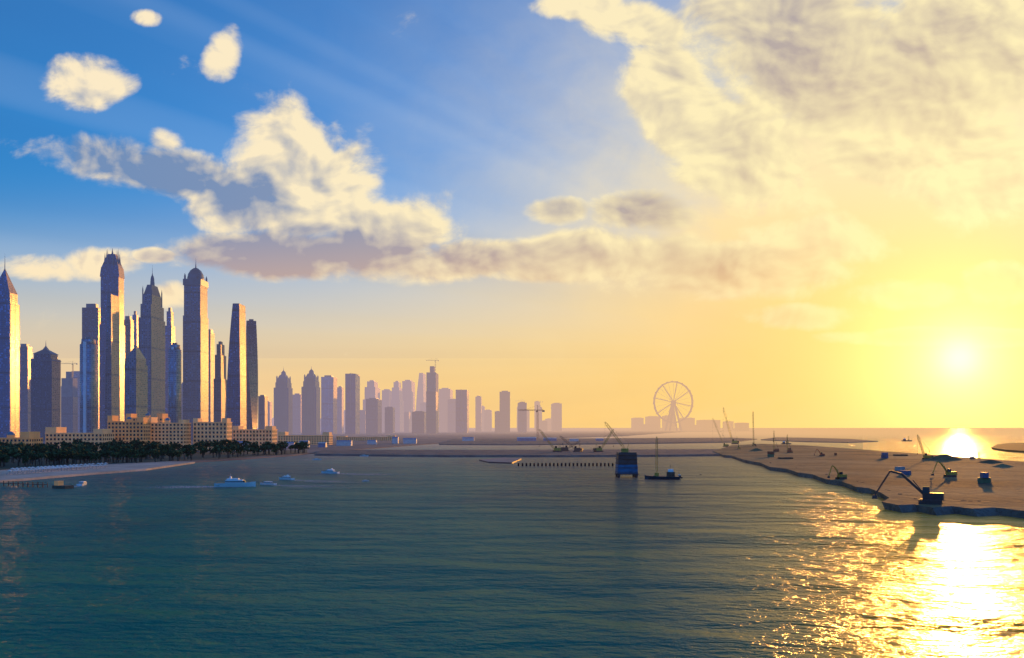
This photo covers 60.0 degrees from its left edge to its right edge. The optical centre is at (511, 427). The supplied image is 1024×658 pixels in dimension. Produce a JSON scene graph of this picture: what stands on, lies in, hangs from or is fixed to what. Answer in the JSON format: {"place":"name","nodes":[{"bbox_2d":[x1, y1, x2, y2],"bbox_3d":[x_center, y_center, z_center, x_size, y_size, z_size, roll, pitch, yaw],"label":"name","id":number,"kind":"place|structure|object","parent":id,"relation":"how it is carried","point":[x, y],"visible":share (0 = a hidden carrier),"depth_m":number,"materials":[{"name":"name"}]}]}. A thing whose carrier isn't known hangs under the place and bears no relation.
{"place":"outdoors","nodes":[
{"label":"outdoors","id":0,"kind":"place"},
{"bbox_2d":[0,450,306,469],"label":"park ground","id":1,"kind":"structure","parent":0,"point":[195,456],"depth_m":800.06,"materials":[{"name":"green plant"}]},
{"bbox_2d":[0,447,197,466],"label":"palm trees","id":2,"kind":"object","parent":1,"relation":"on","point":[57,456],"visible":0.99,"depth_m":708.75,"materials":[{"name":"green plant"}]},
{"bbox_2d":[0,439,251,457],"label":"trees","id":3,"kind":"object","parent":1,"relation":"on","point":[138,443],"visible":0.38,"depth_m":946.98,"materials":[{"name":"green plant"}]},
{"bbox_2d":[0,440,309,462],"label":"palm trees","id":4,"kind":"object","parent":1,"relation":"on","point":[273,447],"visible":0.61,"depth_m":825.43,"materials":[{"name":"green plant"}]},
{"bbox_2d":[7,428,879,469],"bbox_3d":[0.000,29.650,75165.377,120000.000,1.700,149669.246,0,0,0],"label":"mainland ground","id":5,"kind":"structure","parent":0,"point":[437,438],"depth_m":3292.68,"materials":[{"name":"beige sand"}]},
{"bbox_2d":[0,266,19,437],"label":"skyscraper","id":6,"kind":"structure","parent":5,"relation":"on","point":[9,363],"depth_m":1702.32,"materials":[{"name":"blue glass"}]},
{"bbox_2d":[0,431,42,445],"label":"resort hotel","id":7,"kind":"object","parent":5,"relation":"on","point":[32,438],"visible":0.35,"depth_m":950.48,"materials":[{"name":"beige paint"}]},
{"bbox_2d":[20,344,31,431],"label":"skyscraper","id":8,"kind":"structure","parent":5,"relation":"on","point":[25,384],"depth_m":2300.00,"materials":[{"name":"blue glass"}]},
{"bbox_2d":[30,345,60,440],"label":"skyscraper","id":9,"kind":"structure","parent":5,"relation":"on","point":[45,387],"depth_m":1900.00,"materials":[{"name":"grey glass"}]},
{"bbox_2d":[61,361,77,432],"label":"skyscraper","id":10,"kind":"structure","parent":5,"relation":"on","point":[69,401],"depth_m":2500.00,"materials":[{"name":"glass"}]},
{"bbox_2d":[73,371,79,432],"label":"tower","id":11,"kind":"structure","parent":5,"relation":"on","point":[76,374],"depth_m":3050.45,"materials":[{"name":"glass"}]},
{"bbox_2d":[45,427,113,450],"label":"resort hotel","id":12,"kind":"object","parent":5,"relation":"on","point":[55,435],"visible":0.47,"depth_m":1000.00,"materials":[{"name":"beige paint"}]},
{"bbox_2d":[80,337,96,432],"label":"skyscraper","id":13,"kind":"structure","parent":5,"relation":"on","point":[88,384],"depth_m":1701.90,"materials":[{"name":"teal glass"}]},
{"bbox_2d":[82,304,100,428],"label":"skyscraper","id":14,"kind":"structure","parent":5,"relation":"on","point":[91,317],"depth_m":2200.00,"materials":[{"name":"blue glass"}]},
{"bbox_2d":[0,461,194,481],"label":"beach sand","id":15,"kind":"structure","parent":5,"relation":"on","point":[7,475],"depth_m":595.26,"materials":[{"name":"beige sand"}]},
{"bbox_2d":[8,463,107,473],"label":"beach umbrellas","id":16,"kind":"object","parent":15,"relation":"on","point":[52,470],"visible":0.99,"depth_m":596.05,"materials":[{"name":"white fabric"}]},
{"bbox_2d":[99,249,124,428],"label":"skyscraper","id":17,"kind":"structure","parent":5,"relation":"on","point":[112,276],"depth_m":2000.73,"materials":[{"name":"beige concrete"},{"name":"glass"}]},
{"bbox_2d":[105,294,119,428],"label":"skyscraper","id":18,"kind":"structure","parent":5,"relation":"on","point":[112,383],"depth_m":1755.67,"materials":[{"name":"glass"}]},
{"bbox_2d":[107,416,150,444],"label":"resort hotel","id":19,"kind":"object","parent":5,"relation":"on","point":[128,430],"visible":0.66,"depth_m":1050.00,"materials":[{"name":"beige paint"}]},
{"bbox_2d":[124,316,133,357],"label":"skyscraper","id":20,"kind":"structure","parent":5,"relation":"on","point":[129,332],"depth_m":2300.00,"materials":[{"name":"blue glass"}]},
{"bbox_2d":[132,311,137,346],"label":"skyscraper","id":21,"kind":"structure","parent":5,"relation":"on","point":[135,317],"depth_m":2504.13,"materials":[{"name":"blue glass"}]},
{"bbox_2d":[124,345,147,420],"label":"skyscraper","id":22,"kind":"structure","parent":5,"relation":"on","point":[135,384],"depth_m":1605.43,"materials":[{"name":"metal"}]},
{"bbox_2d":[126,413,167,422],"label":"rooftop structures","id":23,"kind":"object","parent":5,"relation":"on","point":[161,417],"visible":0.08,"depth_m":1150.20,"materials":[{"name":"beige paint"}]},
{"bbox_2d":[138,268,164,416],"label":"ornate tower","id":24,"kind":"structure","parent":5,"relation":"on","point":[151,334],"depth_m":1919.56,"materials":[{"name":"metal"}]},
{"bbox_2d":[149,417,190,449],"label":"resort hotel","id":25,"kind":"object","parent":5,"relation":"on","point":[166,432],"visible":0.69,"depth_m":1080.00,"materials":[{"name":"beige paint"}]},
{"bbox_2d":[165,308,174,413],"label":"skyscraper","id":26,"kind":"structure","parent":5,"relation":"on","point":[169,333],"depth_m":2302.24,"materials":[{"name":"blue glass"}]},
{"bbox_2d":[168,343,181,422],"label":"skyscraper","id":27,"kind":"structure","parent":5,"relation":"on","point":[174,383],"depth_m":1703.04,"materials":[{"name":"teal glass"}]},
{"bbox_2d":[182,382,182,419],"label":"tower","id":28,"kind":"structure","parent":5,"relation":"on","point":[182,400],"depth_m":2833.41,"materials":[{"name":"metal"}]},
{"bbox_2d":[183,264,207,440],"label":"skyscraper","id":29,"kind":"structure","parent":5,"relation":"on","point":[195,360],"depth_m":2000.00,"materials":[{"name":"metal"}]},
{"bbox_2d":[208,329,214,421],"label":"skyscraper","id":30,"kind":"structure","parent":5,"relation":"on","point":[211,356],"depth_m":2307.62,"materials":[{"name":"concrete"}]},
{"bbox_2d":[193,418,231,450],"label":"resort hotel","id":31,"kind":"object","parent":5,"relation":"on","point":[211,431],"visible":0.68,"depth_m":1100.00,"materials":[{"name":"beige paint"}]},
{"bbox_2d":[214,341,226,421],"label":"skyscraper","id":32,"kind":"structure","parent":5,"relation":"on","point":[220,389],"depth_m":2003.30,"materials":[{"name":"glass"}]},
{"bbox_2d":[226,303,245,440],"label":"skyscraper","id":33,"kind":"structure","parent":5,"relation":"on","point":[236,396],"depth_m":1800.00,"materials":[{"name":"grey metal"}]},
{"bbox_2d":[246,319,257,428],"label":"skyscraper","id":34,"kind":"structure","parent":5,"relation":"on","point":[251,380],"depth_m":2108.90,"materials":[{"name":"grey glass"}]},
{"bbox_2d":[232,426,277,447],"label":"resort hotel","id":35,"kind":"object","parent":5,"relation":"on","point":[262,436],"visible":0.62,"depth_m":1200.00,"materials":[{"name":"beige paint"}]},
{"bbox_2d":[258,395,267,428],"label":"skyscraper","id":36,"kind":"structure","parent":5,"relation":"on","point":[262,411],"depth_m":2600.00,"materials":[{"name":"blue concrete"}]},
{"bbox_2d":[268,401,271,425],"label":"jbr tower","id":37,"kind":"structure","parent":5,"relation":"on","point":[269,413],"depth_m":4211.88,"materials":[{"name":"grey concrete"}]},
{"bbox_2d":[274,367,292,434],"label":"skyscraper","id":38,"kind":"structure","parent":5,"relation":"on","point":[283,405],"depth_m":3600.00,"materials":[{"name":"stone"}]},
{"bbox_2d":[293,393,300,432],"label":"jbr tower","id":39,"kind":"structure","parent":5,"relation":"on","point":[296,412],"depth_m":4500.00,"materials":[{"name":"grey concrete"}]},
{"bbox_2d":[278,432,332,444],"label":"hotel building","id":40,"kind":"structure","parent":5,"relation":"on","point":[327,437],"depth_m":1500.00,"materials":[{"name":"beige paint"}]},
{"bbox_2d":[301,368,319,434],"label":"skyscraper","id":41,"kind":"structure","parent":5,"relation":"on","point":[310,406],"depth_m":3600.00,"materials":[{"name":"stone"}]},
{"bbox_2d":[321,375,336,433],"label":"jbr tower","id":42,"kind":"structure","parent":5,"relation":"on","point":[328,403],"depth_m":3900.00,"materials":[{"name":"grey glass"}]},
{"bbox_2d":[337,386,343,432],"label":"jbr tower","id":43,"kind":"structure","parent":5,"relation":"on","point":[340,409],"depth_m":4600.00,"materials":[{"name":"concrete"}]},
{"bbox_2d":[345,373,359,433],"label":"skyscraper","id":44,"kind":"structure","parent":5,"relation":"on","point":[352,403],"depth_m":3900.00,"materials":[{"name":"grey concrete"}]},
{"bbox_2d":[360,410,365,432],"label":"tower","id":45,"kind":"structure","parent":5,"relation":"on","point":[362,421],"depth_m":5071.70,"materials":[{"name":"grey concrete"}]},
{"bbox_2d":[336,436,395,440],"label":"low building","id":46,"kind":"structure","parent":5,"relation":"on","point":[388,438],"depth_m":2000.00,"materials":[{"name":"beige paint"}]},
{"bbox_2d":[363,380,379,409],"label":"skyscraper","id":47,"kind":"structure","parent":5,"relation":"on","point":[372,389],"depth_m":6019.72,"materials":[{"name":"grey concrete"}]},
{"bbox_2d":[366,398,381,433],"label":"jbr tower","id":48,"kind":"structure","parent":5,"relation":"on","point":[373,415],"depth_m":4300.00,"materials":[{"name":"grey concrete"}]},
{"bbox_2d":[382,389,391,431],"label":"jbr tower","id":49,"kind":"structure","parent":5,"relation":"on","point":[386,397],"depth_m":6500.00,"materials":[{"name":"grey concrete"}]},
{"bbox_2d":[385,407,394,432],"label":"jbr tower","id":50,"kind":"structure","parent":5,"relation":"on","point":[389,419],"depth_m":4500.00,"materials":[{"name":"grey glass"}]},
{"bbox_2d":[391,381,403,431],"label":"skyscraper","id":51,"kind":"structure","parent":5,"relation":"on","point":[397,402],"depth_m":6517.73,"materials":[{"name":"concrete"}]},
{"bbox_2d":[404,412,410,431],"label":"tower","id":52,"kind":"structure","parent":5,"relation":"on","point":[407,421],"depth_m":5956.19,"materials":[{"name":"grey concrete"}]},
{"bbox_2d":[402,380,414,430],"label":"jbr tower","id":53,"kind":"structure","parent":5,"relation":"on","point":[408,387],"depth_m":6800.00,"materials":[{"name":"grey concrete"}]},
{"bbox_2d":[412,411,425,432],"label":"jbr tower","id":54,"kind":"structure","parent":5,"relation":"on","point":[418,421],"depth_m":4500.00,"materials":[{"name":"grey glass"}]},
{"bbox_2d":[238,437,602,448],"bbox_3d":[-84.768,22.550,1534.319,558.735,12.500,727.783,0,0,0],"label":"low buildings","id":55,"kind":"structure","parent":5,"relation":"on","point":[395,440],"depth_m":1616.58,"materials":[{"name":"beige concrete"}]},
{"bbox_2d":[416,373,425,410],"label":"skyscraper","id":56,"kind":"structure","parent":5,"relation":"on","point":[421,392],"depth_m":7500.00,"materials":[{"name":"grey concrete"}]},
{"bbox_2d":[420,402,425,411],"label":"tower","id":57,"kind":"structure","parent":5,"relation":"on","point":[422,406],"depth_m":6699.55,"materials":[{"name":"concrete"}]},
{"bbox_2d":[426,359,438,433],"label":"skyscraper","id":58,"kind":"structure","parent":5,"relation":"on","point":[432,410],"depth_m":4396.76,"materials":[{"name":"concrete"}]},
{"bbox_2d":[439,388,452,430],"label":"jbr tower","id":59,"kind":"structure","parent":5,"relation":"on","point":[445,394],"depth_m":7000.00,"materials":[{"name":"grey concrete"}]},
{"bbox_2d":[448,399,455,431],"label":"jbr tower","id":60,"kind":"structure","parent":5,"relation":"on","point":[451,415],"depth_m":6000.00,"materials":[{"name":"concrete"}]},
{"bbox_2d":[456,389,468,432],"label":"skyscraper","id":61,"kind":"structure","parent":5,"relation":"on","point":[462,411],"depth_m":4800.00,"materials":[{"name":"grey concrete"}]},
{"bbox_2d":[475,396,481,431],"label":"jbr tower","id":62,"kind":"structure","parent":5,"relation":"on","point":[478,413],"depth_m":6500.00,"materials":[{"name":"grey concrete"}]},
{"bbox_2d":[482,406,484,430],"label":"tower","id":63,"kind":"structure","parent":5,"relation":"on","point":[483,408],"depth_m":8215.23,"materials":[{"name":"grey concrete"}]},
{"bbox_2d":[484,410,491,430],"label":"jbr tower","id":64,"kind":"structure","parent":5,"relation":"on","point":[487,420],"depth_m":7500.00,"materials":[{"name":"grey concrete"}]},
{"bbox_2d":[495,411,499,431],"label":"tower","id":65,"kind":"structure","parent":5,"relation":"on","point":[497,421],"depth_m":5492.58,"materials":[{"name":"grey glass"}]},
{"bbox_2d":[500,391,509,431],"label":"jbr tower","id":66,"kind":"structure","parent":5,"relation":"on","point":[504,411],"depth_m":5500.00,"materials":[{"name":"grey concrete"}]},
{"bbox_2d":[518,402,526,432],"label":"tower","id":67,"kind":"structure","parent":5,"relation":"on","point":[522,421],"depth_m":5199.33,"materials":[{"name":"concrete"}]},
{"bbox_2d":[527,410,529,430],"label":"jbr tower","id":68,"kind":"structure","parent":5,"relation":"on","point":[528,420],"depth_m":8000.00,"materials":[{"name":"grey concrete"}]},
{"bbox_2d":[519,405,544,432],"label":"crane tower","id":69,"kind":"structure","parent":5,"relation":"on","point":[537,410],"depth_m":2119.07,"materials":[{"name":"metal"}]},
{"bbox_2d":[534,402,539,430],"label":"tower","id":70,"kind":"structure","parent":5,"relation":"on","point":[535,404],"depth_m":8899.74,"materials":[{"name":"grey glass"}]},
{"bbox_2d":[534,401,541,430],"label":"skyscraper","id":71,"kind":"structure","parent":5,"relation":"on","point":[539,414],"depth_m":7500.00,"materials":[{"name":"concrete"}]},
{"bbox_2d":[537,420,546,430],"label":"tower","id":72,"kind":"structure","parent":5,"relation":"on","point":[542,425],"depth_m":7307.81,"materials":[{"name":"grey concrete"}]},
{"bbox_2d":[545,418,550,430],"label":"jbr tower","id":73,"kind":"structure","parent":5,"relation":"on","point":[548,420],"depth_m":9000.00,"materials":[{"name":"grey concrete"}]},
{"bbox_2d":[551,403,561,430],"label":"tower","id":74,"kind":"structure","parent":5,"relation":"on","point":[556,416],"depth_m":7008.48,"materials":[{"name":"concrete"}]},
{"bbox_2d":[439,438,756,444],"bbox_3d":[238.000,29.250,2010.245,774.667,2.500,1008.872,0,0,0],"label":"breakwater rock","id":75,"kind":"object","parent":5,"relation":"on","point":[587,441],"visible":0.94,"depth_m":1805.00,"materials":[{"name":"stone"}]},
{"bbox_2d":[0,428,1023,657],"bbox_3d":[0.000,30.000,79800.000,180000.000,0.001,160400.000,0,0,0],"label":"sea water","id":76,"kind":"structure","parent":0,"point":[456,557],"depth_m":198.90,"materials":[{"name":"teal liquid"}]},
{"bbox_2d":[0,481,73,488],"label":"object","id":77,"kind":"object","parent":76,"relation":"in","point":[58,485],"visible":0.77,"depth_m":439.32,"materials":[{"name":"brown wood"}]},
{"bbox_2d":[74,481,86,486],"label":"boat","id":78,"kind":"object","parent":76,"relation":"on","point":[81,483],"visible":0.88,"depth_m":460.34,"materials":[{"name":"white plastic"}]},
{"bbox_2d":[179,476,255,487],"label":"yacht","id":79,"kind":"object","parent":76,"relation":"on","point":[233,482],"visible":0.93,"depth_m":449.70,"materials":[{"name":"white plastic"}]},
{"bbox_2d":[260,481,310,486],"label":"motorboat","id":80,"kind":"object","parent":76,"relation":"on","point":[267,483],"visible":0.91,"depth_m":465.10,"materials":[{"name":"white plastic"}]},
{"bbox_2d":[279,475,333,481],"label":"yacht","id":81,"kind":"object","parent":76,"relation":"on","point":[287,477],"visible":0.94,"depth_m":510.55,"materials":[{"name":"white plastic"}]},
{"bbox_2d":[321,468,372,474],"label":"yacht","id":82,"kind":"object","parent":76,"relation":"on","point":[330,471],"visible":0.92,"depth_m":580.61,"materials":[{"name":"white plastic"}]},
{"bbox_2d":[479,457,521,463],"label":"pontoon floating platform","id":83,"kind":"structure","parent":76,"relation":"on","point":[506,460],"depth_m":785.11,"materials":[{"name":"concrete"}]},
{"bbox_2d":[314,449,719,456],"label":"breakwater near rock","id":84,"kind":"object","parent":76,"relation":"in","point":[551,453],"visible":0.77,"depth_m":964.05,"materials":[{"name":"stone"}]},
{"bbox_2d":[539,429,562,451],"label":"crane","id":85,"kind":"object","parent":84,"relation":"on","point":[556,449],"visible":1,"depth_m":1025.97,"materials":[{"name":"metal"}]},
{"bbox_2d":[561,441,578,450],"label":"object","id":86,"kind":"object","parent":84,"relation":"on","point":[565,448],"visible":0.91,"depth_m":1059.22,"materials":[{"name":"metal"}]},
{"bbox_2d":[560,436,582,451],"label":"crane","id":87,"kind":"object","parent":84,"relation":"on","point":[576,449],"visible":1,"depth_m":1027.47,"materials":[{"name":"metal"}]},
{"bbox_2d":[593,430,613,451],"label":"crane","id":88,"kind":"object","parent":84,"relation":"on","point":[599,449],"visible":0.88,"depth_m":1029.59,"materials":[{"name":"metal"}]},
{"bbox_2d":[518,463,613,465],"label":"pilings","id":89,"kind":"object","parent":76,"relation":"in","point":[566,464],"visible":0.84,"depth_m":692.25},
{"bbox_2d":[605,423,638,477],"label":"crane barge","id":90,"kind":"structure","parent":76,"relation":"in","point":[626,461],"depth_m":533.17,"materials":[{"name":"metal"}]},
{"bbox_2d":[645,437,679,479],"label":"barge crane","id":91,"kind":"object","parent":76,"relation":"on","point":[670,474],"visible":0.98,"depth_m":513.52,"materials":[{"name":"black metal"}]},
{"bbox_2d":[761,437,877,442],"bbox_3d":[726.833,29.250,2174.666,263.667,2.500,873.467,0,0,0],"label":"spit","id":92,"kind":"structure","parent":76,"relation":"in","point":[822,440],"depth_m":1946.49,"materials":[{"name":"brown sand"}]},
{"bbox_2d":[991,443,1023,452],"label":"sandbank","id":93,"kind":"structure","parent":76,"relation":"in","point":[1013,447],"depth_m":1234.38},
{"bbox_2d":[0,0,1023,427],"label":"sky","id":94,"kind":"structure","parent":0,"point":[786,213],"materials":[{"name":"blue"}]},
{"bbox_2d":[625,429,757,431],"bbox_3d":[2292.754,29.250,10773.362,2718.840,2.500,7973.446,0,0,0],"label":"bluewaters island ground","id":95,"kind":"structure","parent":0,"point":[721,430],"depth_m":9007.68,"materials":[{"name":"beige sand"}]},
{"bbox_2d":[653,381,693,430],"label":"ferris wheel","id":96,"kind":"object","parent":95,"relation":"on","point":[672,411],"visible":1,"depth_m":8481.48,"materials":[{"name":"white metal"}]},
{"bbox_2d":[631,415,748,430],"bbox_3d":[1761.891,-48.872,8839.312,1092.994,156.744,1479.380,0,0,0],"label":"distant buildings","id":97,"kind":"structure","parent":95,"relation":"on","point":[652,423],"depth_m":9004.63,"materials":[{"name":"grey concrete"}]},
{"bbox_2d":[713,444,1023,518],"bbox_3d":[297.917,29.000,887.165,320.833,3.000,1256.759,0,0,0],"label":"sandy land","id":98,"kind":"structure","parent":0,"point":[862,469],"depth_m":510.66,"materials":[{"name":"beige sand"}]},
{"bbox_2d":[723,410,739,443],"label":"crawler crane","id":99,"kind":"object","parent":98,"relation":"on","point":[735,442],"visible":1,"depth_m":1480.88,"materials":[{"name":"metal"}]},
{"bbox_2d":[773,432,792,452],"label":"piling rigs","id":100,"kind":"object","parent":98,"relation":"on","point":[788,451],"visible":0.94,"depth_m":983.42,"materials":[{"name":"metal"}]},
{"bbox_2d":[827,465,846,478],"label":"excavator","id":101,"kind":"object","parent":98,"relation":"on","point":[840,475],"depth_m":474.91,"materials":[{"name":"metal"}]},
{"bbox_2d":[737,443,956,476],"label":"construction vehicles","id":102,"kind":"object","parent":98,"relation":"on","point":[949,473],"visible":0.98,"depth_m":495.55,"materials":[{"name":"metal"}]},
{"bbox_2d":[750,448,1012,482],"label":"site cabins and stockpiles","id":103,"kind":"object","parent":98,"relation":"on","point":[984,477],"visible":0.98,"depth_m":753.62,"materials":[{"name":"metal"}]},
{"bbox_2d":[872,470,943,504],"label":"excavator","id":104,"kind":"object","parent":98,"relation":"on","point":[932,498],"visible":1,"depth_m":319.48,"materials":[{"name":"metal"}]},
{"bbox_2d":[917,435,933,458],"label":"crawler crane","id":105,"kind":"object","parent":98,"relation":"on","point":[925,456],"visible":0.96,"depth_m":774.67,"materials":[{"name":"metal"}]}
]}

